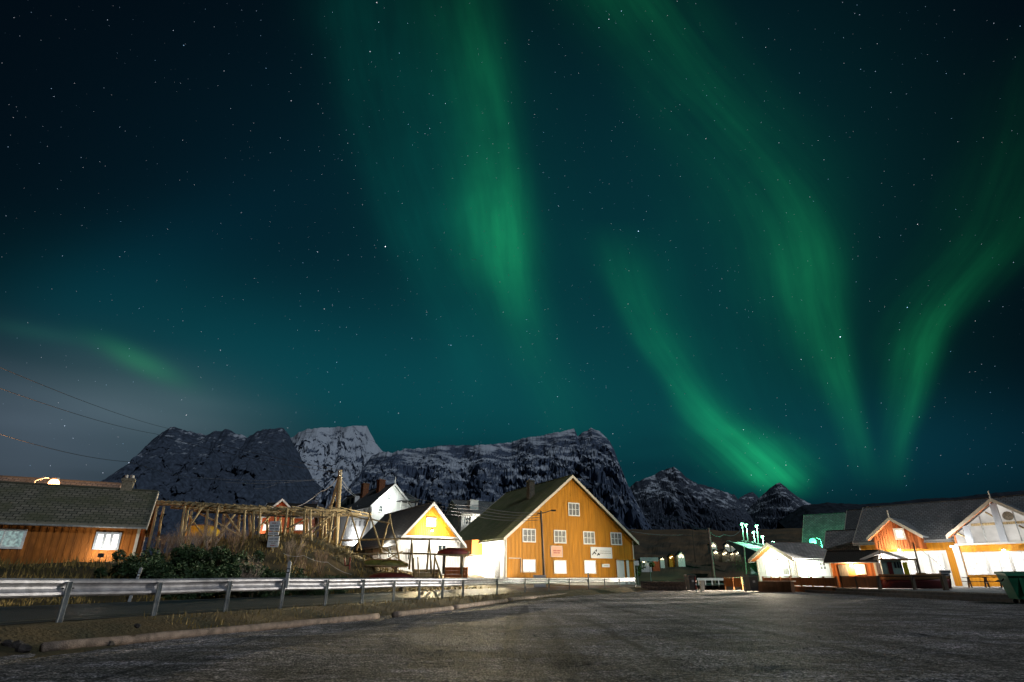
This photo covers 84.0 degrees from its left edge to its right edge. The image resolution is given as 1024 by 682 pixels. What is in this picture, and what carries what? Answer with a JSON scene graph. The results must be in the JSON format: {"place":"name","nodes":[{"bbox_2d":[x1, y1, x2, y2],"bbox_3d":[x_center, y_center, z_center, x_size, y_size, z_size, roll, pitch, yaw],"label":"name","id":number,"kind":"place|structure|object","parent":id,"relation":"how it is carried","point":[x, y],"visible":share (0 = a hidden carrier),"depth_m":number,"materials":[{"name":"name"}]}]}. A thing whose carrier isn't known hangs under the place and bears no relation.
{"place":"outdoors","nodes":[
{"label":"outdoors","id":0,"kind":"place"},
{"bbox_2d":[0,434,314,486],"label":"overhead cable","id":1,"kind":"object","parent":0,"point":[131,462],"visible":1,"depth_m":57.06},
{"bbox_2d":[100,427,325,555],"bbox_3d":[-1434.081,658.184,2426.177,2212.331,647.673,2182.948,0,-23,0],"label":"mountain","id":2,"kind":"structure","parent":0,"point":[168,455],"depth_m":2222.25,"materials":[{"name":"stone"}]},
{"bbox_2d":[291,426,382,511],"bbox_3d":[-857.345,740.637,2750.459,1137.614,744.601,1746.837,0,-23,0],"label":"mountain","id":3,"kind":"structure","parent":0,"point":[349,451],"depth_m":2762.82,"materials":[{"name":"stone"}]},
{"bbox_2d":[0,584,711,624],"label":"road","id":4,"kind":"structure","parent":0,"point":[20,615],"depth_m":18.21,"materials":[{"name":"asphalt"}]},
{"bbox_2d":[0,586,634,622],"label":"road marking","id":5,"kind":"object","parent":4,"relation":"on","point":[236,608],"visible":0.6,"depth_m":15.29,"materials":[{"name":"paint"}]},
{"bbox_2d":[0,533,722,658],"bbox_3d":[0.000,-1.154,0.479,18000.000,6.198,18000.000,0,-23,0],"label":"ground","id":6,"kind":"structure","parent":0,"point":[35,635],"depth_m":20.07,"materials":[{"name":"soil"}]},
{"bbox_2d":[15,642,31,652],"bbox_3d":[-7.903,4.973,9.187,0.209,0.198,0.218,-18,-29,37],"label":"stone","id":7,"kind":"object","parent":6,"relation":"on","point":[22,647],"visible":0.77,"depth_m":9.14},
{"bbox_2d":[0,475,120,487],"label":"dark house","id":8,"kind":"structure","parent":6,"relation":"on","point":[61,481],"depth_m":44.69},
{"bbox_2d":[0,475,158,563],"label":"cottage","id":9,"kind":"structure","parent":6,"relation":"on","point":[59,523],"depth_m":31.54,"materials":[{"name":"wood"}]},
{"bbox_2d":[0,529,27,548],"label":"window","id":10,"kind":"structure","parent":9,"relation":"in","point":[9,538],"depth_m":29.60,"materials":[{"name":"glass"}]},
{"bbox_2d":[92,532,121,549],"bbox_3d":[-22.376,11.051,31.445,1.196,0.923,0.071,12,-25,-27],"label":"window","id":11,"kind":"structure","parent":9,"relation":"in","point":[103,540],"depth_m":31.44,"materials":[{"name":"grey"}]},
{"bbox_2d":[109,547,162,578],"bbox_3d":[-16.781,9.950,25.446,2.106,1.475,1.800,12,-25,-26],"label":"evergreen bush","id":12,"kind":"object","parent":6,"relation":"on","point":[120,555],"visible":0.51,"depth_m":25.28,"materials":[{"name":"green plant"}]},
{"bbox_2d":[93,559,186,578],"bbox_3d":[-16.342,10.242,25.061,3.504,1.256,1.967,14,-26,-30],"label":"evergreen bush","id":13,"kind":"object","parent":6,"relation":"on","point":[98,571],"visible":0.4,"depth_m":24.50,"materials":[{"name":"green plant"}]},
{"bbox_2d":[133,559,196,578],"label":"evergreen bush","id":14,"kind":"object","parent":6,"relation":"on","point":[152,573],"visible":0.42,"depth_m":24.61,"materials":[{"name":"green plant"}]},
{"bbox_2d":[154,531,176,558],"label":"bare shrub","id":15,"kind":"object","parent":6,"relation":"on","point":[165,539],"visible":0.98,"depth_m":32.39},
{"bbox_2d":[160,569,202,599],"bbox_3d":[-13.674,10.218,23.762,1.872,1.311,1.600,17,-28,-34],"label":"evergreen bush","id":16,"kind":"object","parent":6,"relation":"on","point":[191,596],"visible":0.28,"depth_m":23.40,"materials":[{"name":"green plant"}]},
{"bbox_2d":[165,543,205,574],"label":"evergreen bush","id":17,"kind":"object","parent":6,"relation":"on","point":[181,554],"visible":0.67,"depth_m":27.48,"materials":[{"name":"green plant"}]},
{"bbox_2d":[172,523,204,548],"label":"bare shrub","id":18,"kind":"object","parent":6,"relation":"on","point":[186,537],"visible":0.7,"depth_m":32.92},
{"bbox_2d":[182,517,213,545],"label":"bare shrub","id":19,"kind":"object","parent":6,"relation":"on","point":[203,536],"visible":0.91,"depth_m":35.06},
{"bbox_2d":[178,525,219,544],"bbox_3d":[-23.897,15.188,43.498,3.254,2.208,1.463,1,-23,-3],"label":"house","id":20,"kind":"structure","parent":6,"relation":"on","point":[194,528],"depth_m":43.38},
{"bbox_2d":[176,543,231,577],"bbox_3d":[-15.467,11.005,28.228,2.575,1.803,2.200,-16,-27,33],"label":"evergreen bush","id":21,"kind":"object","parent":6,"relation":"on","point":[196,564],"visible":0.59,"depth_m":28.11,"materials":[{"name":"green plant"}]},
{"bbox_2d":[155,545,253,573],"bbox_3d":[-15.793,11.253,29.002,4.672,1.675,2.623,14,-26,-30],"label":"evergreen bush","id":22,"kind":"object","parent":6,"relation":"on","point":[212,549],"visible":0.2,"depth_m":29.11,"materials":[{"name":"green plant"}]},
{"bbox_2d":[193,528,225,549],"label":"bare shrub","id":23,"kind":"object","parent":6,"relation":"on","point":[212,540],"visible":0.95,"depth_m":32.65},
{"bbox_2d":[187,565,239,598],"bbox_3d":[-13.336,10.430,24.514,2.709,1.541,1.548,-2,-23,4],"label":"evergreen bush","id":24,"kind":"object","parent":6,"relation":"on","point":[208,572],"visible":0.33,"depth_m":24.43,"materials":[{"name":"green plant"}]},
{"bbox_2d":[203,523,228,549],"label":"bare shrub","id":25,"kind":"object","parent":6,"relation":"on","point":[209,535],"visible":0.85,"depth_m":34.00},
{"bbox_2d":[208,560,257,596],"bbox_3d":[-13.425,10.908,25.970,3.010,1.712,1.720,-4,-23,11],"label":"evergreen bush","id":26,"kind":"object","parent":6,"relation":"on","point":[251,566],"visible":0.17,"depth_m":25.96,"materials":[{"name":"green plant"}]},
{"bbox_2d":[207,545,265,569],"bbox_3d":[-14.518,11.631,29.625,2.692,1.885,2.300,-2,-23,5],"label":"evergreen bush","id":27,"kind":"object","parent":6,"relation":"on","point":[258,553],"visible":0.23,"depth_m":29.69,"materials":[{"name":"green plant"}]},
{"bbox_2d":[223,523,251,554],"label":"bare shrub","id":28,"kind":"object","parent":6,"relation":"on","point":[234,536],"visible":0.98,"depth_m":33.09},
{"bbox_2d":[239,577,270,597],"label":"evergreen bush","id":29,"kind":"object","parent":6,"relation":"on","point":[249,594],"visible":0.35,"depth_m":25.12,"materials":[{"name":"green plant"}]},
{"bbox_2d":[145,500,371,555],"bbox_3d":[-17.078,13.422,39.786,15.694,3.736,5.891,11,-25,-24],"label":"drying rack","id":30,"kind":"object","parent":6,"relation":"on","point":[267,511],"visible":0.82,"depth_m":38.66,"materials":[{"name":"wood"}]},
{"bbox_2d":[267,521,280,550],"bbox_3d":[-14.842,12.297,35.430,0.750,2.047,0.146,0,-23,0],"label":"plate sign","id":31,"kind":"object","parent":6,"relation":"on","point":[273,541],"visible":0.99,"depth_m":35.46,"materials":[{"name":"metal"}]},
{"bbox_2d":[257,569,291,596],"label":"evergreen bush","id":32,"kind":"object","parent":6,"relation":"on","point":[281,574],"visible":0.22,"depth_m":26.71,"materials":[{"name":"green plant"}]},
{"bbox_2d":[264,567,306,594],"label":"evergreen bush","id":33,"kind":"object","parent":6,"relation":"on","point":[298,573],"visible":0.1,"depth_m":29.37,"materials":[{"name":"green plant"}]},
{"bbox_2d":[258,498,318,534],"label":"orange house","id":34,"kind":"structure","parent":6,"relation":"on","point":[283,502],"depth_m":59.92,"materials":[{"name":"wood"}]},
{"bbox_2d":[283,533,309,564],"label":"bare shrub","id":35,"kind":"object","parent":6,"relation":"on","point":[289,548],"visible":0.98,"depth_m":34.24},
{"bbox_2d":[276,575,318,595],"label":"evergreen bush","id":36,"kind":"object","parent":6,"relation":"on","point":[299,592],"visible":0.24,"depth_m":28.03,"materials":[{"name":"green plant"}]},
{"bbox_2d":[294,549,324,577],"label":"bare shrub","id":37,"kind":"object","parent":6,"relation":"on","point":[301,563],"visible":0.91,"depth_m":32.52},
{"bbox_2d":[0,529,629,627],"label":"dry grass","id":38,"kind":"structure","parent":6,"relation":"on","point":[20,565],"depth_m":25.33,"materials":[{"name":"plant"}]},
{"bbox_2d":[0,577,635,622],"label":"guardrail","id":39,"kind":"object","parent":6,"relation":"on","point":[65,589],"visible":0.88,"depth_m":15.02,"materials":[{"name":"metal"}]},
{"bbox_2d":[306,574,333,594],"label":"evergreen bush","id":40,"kind":"object","parent":6,"relation":"on","point":[317,592],"visible":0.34,"depth_m":28.44,"materials":[{"name":"green plant"}]},
{"bbox_2d":[327,470,341,542],"bbox_3d":[-15.576,15.611,49.726,1.407,8.624,0.659,0,-23,0],"label":"utility pole","id":41,"kind":"object","parent":6,"relation":"on","point":[337,489],"visible":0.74,"depth_m":50.42,"materials":[{"name":"brown wood"}]},
{"bbox_2d":[0,388,334,472],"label":"overhead cable","id":42,"kind":"object","parent":41,"relation":"attached to","point":[148,432],"visible":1,"depth_m":53.33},
{"bbox_2d":[0,367,337,469],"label":"overhead cable","id":43,"kind":"object","parent":41,"relation":"attached to","point":[152,424],"visible":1,"depth_m":53.95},
{"bbox_2d":[327,477,417,545],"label":"house","id":44,"kind":"structure","parent":6,"relation":"on","point":[373,502],"depth_m":84.03,"materials":[{"name":"white paint"}]},
{"bbox_2d":[364,559,407,571],"bbox_3d":[-9.116,16.212,39.824,3.642,1.778,1.263,1,-23,-3],"label":"rowing boat","id":45,"kind":"object","parent":6,"relation":"on","point":[391,562],"visible":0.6,"depth_m":39.70,"materials":[{"name":"green paint"}]},
{"bbox_2d":[369,572,413,590],"bbox_3d":[-8.082,16.215,37.658,3.243,1.698,1.163,-3,-23,6],"label":"rowing boat","id":46,"kind":"object","parent":6,"relation":"on","point":[390,575],"visible":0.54,"depth_m":37.56,"materials":[{"name":"red paint"}]},
{"bbox_2d":[340,507,454,558],"bbox_3d":[-8.876,14.485,42.711,9.138,3.931,1.546,0,-23,0],"label":"trestle rack","id":47,"kind":"object","parent":6,"relation":"on","point":[376,538],"visible":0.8,"depth_m":42.72,"materials":[{"name":"wood"}]},
{"bbox_2d":[437,548,468,573],"bbox_3d":[-4.253,15.859,41.054,2.346,1.778,0.963,2,-23,-5],"label":"rowing boat","id":48,"kind":"object","parent":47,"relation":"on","point":[456,551],"visible":0.7,"depth_m":40.94,"materials":[{"name":"red paint"}]},
{"bbox_2d":[351,501,466,574],"bbox_3d":[-12.499,24.430,65.881,8.236,9.731,16.190,13,-26,-28],"label":"gabled boathouse","id":49,"kind":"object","parent":6,"relation":"on","point":[421,521],"visible":0.5,"depth_m":61.02,"materials":[{"name":"white paint"}]},
{"bbox_2d":[351,538,473,577],"bbox_3d":[-6.984,15.216,39.700,8.600,2.756,1.543,0,-23,0],"label":"trestle rack","id":50,"kind":"object","parent":6,"relation":"on","point":[428,554],"visible":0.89,"depth_m":39.76,"materials":[{"name":"wood"}]},
{"bbox_2d":[414,569,439,577],"bbox_3d":[-6.229,17.045,41.648,1.760,0.640,0.860,0,-23,0],"label":"crate","id":51,"kind":"object","parent":6,"relation":"on","point":[423,573],"visible":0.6,"depth_m":41.29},
{"bbox_2d":[444,567,467,577],"bbox_3d":[-4.269,17.712,43.536,1.760,0.770,0.860,0,-23,0],"label":"crate","id":52,"kind":"object","parent":6,"relation":"on","point":[452,572],"visible":0.91,"depth_m":43.16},
{"bbox_2d":[444,499,493,532],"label":"white house","id":53,"kind":"structure","parent":6,"relation":"on","point":[471,504],"depth_m":97.56,"materials":[{"name":"paint"}]},
{"bbox_2d":[452,599,507,608],"bbox_3d":[-1.246,11.340,24.555,0.193,0.204,6.653,-7,-23,16],"label":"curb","id":54,"kind":"object","parent":6,"relation":"on","point":[474,604],"visible":0.84,"depth_m":23.94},
{"bbox_2d":[0,590,1023,681],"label":"parking lot","id":55,"kind":"structure","parent":6,"relation":"on","point":[639,655],"depth_m":9.83,"materials":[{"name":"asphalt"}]},
{"bbox_2d":[39,613,379,651],"bbox_3d":[-5.811,6.540,12.979,0.180,0.178,8.792,-10,-25,23],"label":"curb","id":56,"kind":"object","parent":55,"relation":"on","point":[99,641],"visible":0.88,"depth_m":11.44,"materials":[{"name":"concrete"}]},
{"bbox_2d":[392,606,453,617],"bbox_3d":[-2.898,9.112,19.192,0.186,0.186,4.490,-7,-24,16],"label":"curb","id":57,"kind":"object","parent":55,"relation":"on","point":[416,611],"visible":0.85,"depth_m":18.69,"materials":[{"name":"concrete"}]},
{"bbox_2d":[640,581,688,590],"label":"wall","id":58,"kind":"structure","parent":55,"relation":"on","point":[666,585],"depth_m":51.78,"materials":[{"name":"wood"}]},
{"bbox_2d":[684,574,695,590],"bbox_3d":[15.471,20.919,49.276,0.763,1.373,0.875,6,-23,-13],"label":"trash bin","id":59,"kind":"object","parent":55,"relation":"on","point":[690,581],"visible":0.98,"depth_m":49.03,"materials":[{"name":"plastic"}]},
{"bbox_2d":[742,574,758,591],"bbox_3d":[19.711,19.980,46.961,0.954,1.331,0.932,7,-24,-16],"label":"wheelie bin","id":60,"kind":"object","parent":55,"relation":"on","point":[750,582],"visible":1,"depth_m":46.69,"materials":[{"name":"plastic"}]},
{"bbox_2d":[758,581,795,591],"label":"wall","id":61,"kind":"structure","parent":55,"relation":"on","point":[778,586],"depth_m":46.83,"materials":[{"name":"wood"}]},
{"bbox_2d":[994,571,1023,603],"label":"dumpster","id":62,"kind":"object","parent":55,"relation":"on","point":[1012,582],"visible":1,"depth_m":25.69,"materials":[{"name":"green paint"}]},
{"bbox_2d":[507,593,565,600],"bbox_3d":[2.770,15.819,35.381,0.215,0.210,16.498,-8,-24,19],"label":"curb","id":63,"kind":"object","parent":6,"relation":"on","point":[523,597],"visible":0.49,"depth_m":30.84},
{"bbox_2d":[537,510,555,574],"bbox_3d":[3.354,19.942,54.521,1.906,7.310,0.260,0,-23,0],"label":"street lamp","id":64,"kind":"object","parent":6,"relation":"on","point":[542,545],"visible":0.89,"depth_m":54.71,"materials":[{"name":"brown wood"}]},
{"bbox_2d":[458,474,639,584],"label":"warehouse","id":65,"kind":"structure","parent":6,"relation":"on","point":[580,521],"depth_m":66.83,"materials":[{"name":"orange paint"}]},
{"bbox_2d":[522,528,535,542],"bbox_3d":[1.925,21.814,63.804,1.714,1.454,0.071,11,-25,-25],"label":"window","id":66,"kind":"structure","parent":65,"relation":"in","point":[528,535],"depth_m":63.81,"materials":[{"name":"glass"}]},
{"bbox_2d":[523,559,535,571],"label":"window","id":67,"kind":"structure","parent":65,"relation":"in","point":[529,565],"depth_m":62.61,"materials":[{"name":"glass"}]},
{"bbox_2d":[550,546,562,556],"bbox_3d":[5.073,23.927,64.698,1.567,1.191,0.060,11,-25,-25],"label":"wall sign","id":68,"kind":"object","parent":65,"relation":"attached to","point":[556,551],"visible":1,"depth_m":64.68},
{"bbox_2d":[554,530,566,543],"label":"window","id":69,"kind":"structure","parent":65,"relation":"in","point":[559,535],"depth_m":65.57,"materials":[{"name":"white paint"}]},
{"bbox_2d":[554,560,566,573],"bbox_3d":[5.454,25.526,64.275,1.683,1.435,0.071,11,-25,-25],"label":"window","id":70,"kind":"structure","parent":65,"relation":"in","point":[560,566],"depth_m":64.30,"materials":[{"name":"glass"}]},
{"bbox_2d":[568,502,579,515],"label":"window","id":71,"kind":"structure","parent":65,"relation":"in","point":[573,508],"depth_m":67.66,"materials":[{"name":"glass"}]},
{"bbox_2d":[583,531,594,544],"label":"window","id":72,"kind":"structure","parent":65,"relation":"in","point":[588,536],"depth_m":67.30,"materials":[{"name":"white paint"}]},
{"bbox_2d":[584,560,595,573],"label":"window","id":73,"kind":"structure","parent":65,"relation":"in","point":[589,565],"depth_m":66.05,"materials":[{"name":"glass"}]},
{"bbox_2d":[590,547,611,558],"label":"banner sign","id":74,"kind":"object","parent":65,"relation":"attached to","point":[601,552],"visible":1,"depth_m":67.35,"materials":[{"name":"plastic"}]},
{"bbox_2d":[610,532,621,544],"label":"window","id":75,"kind":"structure","parent":65,"relation":"in","point":[616,538],"depth_m":69.02,"materials":[{"name":"white paint"}]},
{"bbox_2d":[616,560,624,583],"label":"door","id":76,"kind":"structure","parent":65,"relation":"in","point":[619,563],"depth_m":67.78,"materials":[{"name":"white paint"}]},
{"bbox_2d":[635,561,654,580],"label":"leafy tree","id":77,"kind":"object","parent":6,"relation":"on","point":[639,567],"visible":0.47,"depth_m":77.47,"materials":[{"name":"green plant"}]},
{"bbox_2d":[675,551,685,566],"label":"shore house","id":78,"kind":"structure","parent":6,"relation":"on","point":[680,558],"depth_m":243.07,"materials":[{"name":"white paint"}]},
{"bbox_2d":[707,528,715,583],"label":"utility pole","id":79,"kind":"object","parent":6,"relation":"on","point":[711,558],"visible":0.79,"depth_m":72.88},
{"bbox_2d":[723,577,743,589],"bbox_3d":[22.349,24.578,57.468,0.150,1.400,3.191,5,-23,-11],"label":"board fence","id":80,"kind":"object","parent":6,"relation":"on","point":[733,582],"visible":0.93,"depth_m":57.42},
{"bbox_2d":[727,540,763,573],"bbox_3d":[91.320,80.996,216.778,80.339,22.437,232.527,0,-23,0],"label":"canopy","id":81,"kind":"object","parent":6,"relation":"on","point":[751,548],"depth_m":209.05,"materials":[{"name":"metal"}]},
{"bbox_2d":[802,512,845,546],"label":"quay house","id":82,"kind":"structure","parent":6,"relation":"on","point":[817,525],"depth_m":84.93,"materials":[{"name":"concrete"}]},
{"bbox_2d":[823,529,858,550],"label":"grey roofed house","id":83,"kind":"structure","parent":6,"relation":"on","point":[834,540],"depth_m":66.33,"materials":[{"name":"white paint"}]},
{"bbox_2d":[844,509,861,529],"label":"roof","id":84,"kind":"structure","parent":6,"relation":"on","point":[852,518],"depth_m":75.25,"materials":[{"name":"concrete"}]},
{"bbox_2d":[805,590,1023,603],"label":"deck step","id":85,"kind":"object","parent":6,"relation":"on","point":[982,599],"visible":0.33,"depth_m":32.80,"materials":[{"name":"concrete"}]},
{"bbox_2d":[835,589,1008,597],"bbox_3d":[24.173,17.332,38.280,0.046,1.060,38.000,0,-23,0],"label":"deck edge","id":86,"kind":"object","parent":6,"relation":"on","point":[947,594],"visible":0.11,"depth_m":32.83,"materials":[{"name":"concrete"}]},
{"bbox_2d":[323,428,651,535],"bbox_3d":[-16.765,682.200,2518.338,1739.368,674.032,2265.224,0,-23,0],"label":"mountain","id":87,"kind":"structure","parent":0,"point":[447,474],"depth_m":2346.59,"materials":[{"name":"stone"}]},
{"bbox_2d":[0,0,1023,503],"label":"sky","id":88,"kind":"structure","parent":0,"point":[743,246],"materials":[{"name":"teal"}]},
{"bbox_2d":[630,467,760,530],"bbox_3d":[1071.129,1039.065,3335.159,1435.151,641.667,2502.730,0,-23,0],"label":"mountain","id":89,"kind":"structure","parent":0,"point":[674,494],"depth_m":3110.04,"materials":[{"name":"stone"}]},
{"bbox_2d":[626,528,802,579],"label":"hillside","id":90,"kind":"structure","parent":0,"point":[664,543],"depth_m":497.69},
{"bbox_2d":[718,549,729,561],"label":"shore house","id":91,"kind":"structure","parent":90,"relation":"on","point":[723,555],"depth_m":304.41,"materials":[{"name":"concrete"}]},
{"bbox_2d":[738,492,758,509],"bbox_3d":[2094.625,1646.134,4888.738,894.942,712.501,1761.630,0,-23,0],"label":"mountain","id":92,"kind":"structure","parent":0,"point":[748,500],"depth_m":5024.48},
{"bbox_2d":[747,482,809,528],"bbox_3d":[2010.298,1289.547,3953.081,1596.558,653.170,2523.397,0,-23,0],"label":"mountain","id":93,"kind":"structure","parent":0,"point":[772,507],"depth_m":3940.82,"materials":[{"name":"stone"}]},
{"bbox_2d":[748,542,830,585],"bbox_3d":[28.573,23.288,57.206,6.080,5.742,6.530,7,-24,-17],"label":"white cabin","id":94,"kind":"object","parent":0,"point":[794,558],"visible":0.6,"depth_m":56.32,"materials":[{"name":"paint"}]},
{"bbox_2d":[780,560,790,575],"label":"window","id":95,"kind":"structure","parent":94,"relation":"in","point":[784,563],"depth_m":55.65,"materials":[{"name":"glass"}]},
{"bbox_2d":[823,550,883,586],"bbox_3d":[28.844,19.784,47.429,4.022,4.412,4.330,-16,-27,34],"label":"ticket hut","id":96,"kind":"object","parent":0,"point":[839,561],"visible":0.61,"depth_m":46.77,"materials":[{"name":"wood"}]},
{"bbox_2d":[704,583,1006,594],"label":"deck","id":97,"kind":"structure","parent":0,"point":[980,590],"depth_m":36.98,"materials":[{"name":"grey wood"}]},
{"bbox_2d":[794,586,855,591],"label":"deck curb","id":98,"kind":"structure","parent":97,"relation":"on","point":[800,588],"depth_m":45.46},
{"bbox_2d":[762,576,838,586],"bbox_3d":[24.794,21.197,49.668,0.150,1.220,14.120,0,-23,0],"label":"board fence","id":99,"kind":"object","parent":98,"relation":"on","point":[813,581],"visible":0.68,"depth_m":47.51,"materials":[{"name":"wood"}]},
{"bbox_2d":[860,550,908,573],"bbox_3d":[29.921,18.225,45.456,3.300,2.877,1.200,-16,-27,34],"label":"notice shelter","id":100,"kind":"object","parent":97,"relation":"on","point":[878,567],"visible":0.39,"depth_m":45.67,"materials":[{"name":"white paint"}]},
{"bbox_2d":[839,575,948,589],"bbox_3d":[25.070,16.453,38.405,1.022,1.140,8.958,4,-23,-11],"label":"deck railing","id":101,"kind":"object","parent":97,"relation":"on","point":[862,581],"visible":0.85,"depth_m":39.19,"materials":[{"name":"brown wood"}]},
{"bbox_2d":[878,541,951,588],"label":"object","id":102,"kind":"object","parent":97,"relation":"on","point":[891,567],"visible":0.82,"depth_m":39.23,"materials":[{"name":"red paint"}]},
{"bbox_2d":[852,491,1023,586],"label":"restaurant","id":103,"kind":"structure","parent":97,"relation":"on","point":[979,534],"depth_m":53.57,"materials":[{"name":"wood"}]},
{"bbox_2d":[893,528,905,539],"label":"window","id":104,"kind":"structure","parent":103,"relation":"in","point":[899,533],"depth_m":55.37,"materials":[{"name":"grey"}]},
{"bbox_2d":[905,554,916,573],"bbox_3d":[38.690,21.659,54.881,0.071,2.107,0.806,18,-29,-37],"label":"window","id":105,"kind":"structure","parent":103,"relation":"in","point":[911,564],"depth_m":54.99,"materials":[{"name":"glass"}]},
{"bbox_2d":[919,553,932,573],"bbox_3d":[39.406,21.335,54.101,0.071,2.107,0.727,18,-29,-37],"label":"window","id":106,"kind":"structure","parent":103,"relation":"in","point":[924,558],"depth_m":54.16,"materials":[{"name":"glass"}]},
{"bbox_2d":[930,553,945,572],"bbox_3d":[40.064,21.036,53.383,0.071,2.107,0.980,18,-29,-37],"label":"window","id":107,"kind":"structure","parent":103,"relation":"in","point":[938,557],"depth_m":53.50,"materials":[{"name":"glass"}]},
{"bbox_2d":[962,552,990,574],"bbox_3d":[40.591,19.440,49.736,0.071,1.857,1.638,18,-29,-37],"label":"window","id":108,"kind":"structure","parent":103,"relation":"in","point":[976,563],"depth_m":49.73,"materials":[{"name":"glass"}]},
{"bbox_2d":[985,551,1013,574],"bbox_3d":[41.656,18.958,48.574,0.071,1.857,1.638,18,-29,-37],"label":"window","id":109,"kind":"structure","parent":103,"relation":"in","point":[997,560],"depth_m":48.65,"materials":[{"name":"glass"}]},
{"bbox_2d":[1009,551,1023,570],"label":"window","id":110,"kind":"structure","parent":103,"relation":"in","point":[1017,557],"depth_m":47.77,"materials":[{"name":"glass"}]},
{"bbox_2d":[962,577,1002,587],"bbox_3d":[36.009,18.375,43.261,2.700,0.783,1.700,-12,-26,27],"label":"picnic table","id":111,"kind":"object","parent":97,"relation":"on","point":[968,581],"visible":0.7,"depth_m":43.16,"materials":[{"name":"brown wood"}]},
{"bbox_2d":[776,490,1023,528],"bbox_3d":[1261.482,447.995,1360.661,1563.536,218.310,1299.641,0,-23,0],"label":"mountain","id":112,"kind":"structure","parent":0,"point":[793,519],"depth_m":1408.56,"materials":[{"name":"stone"}]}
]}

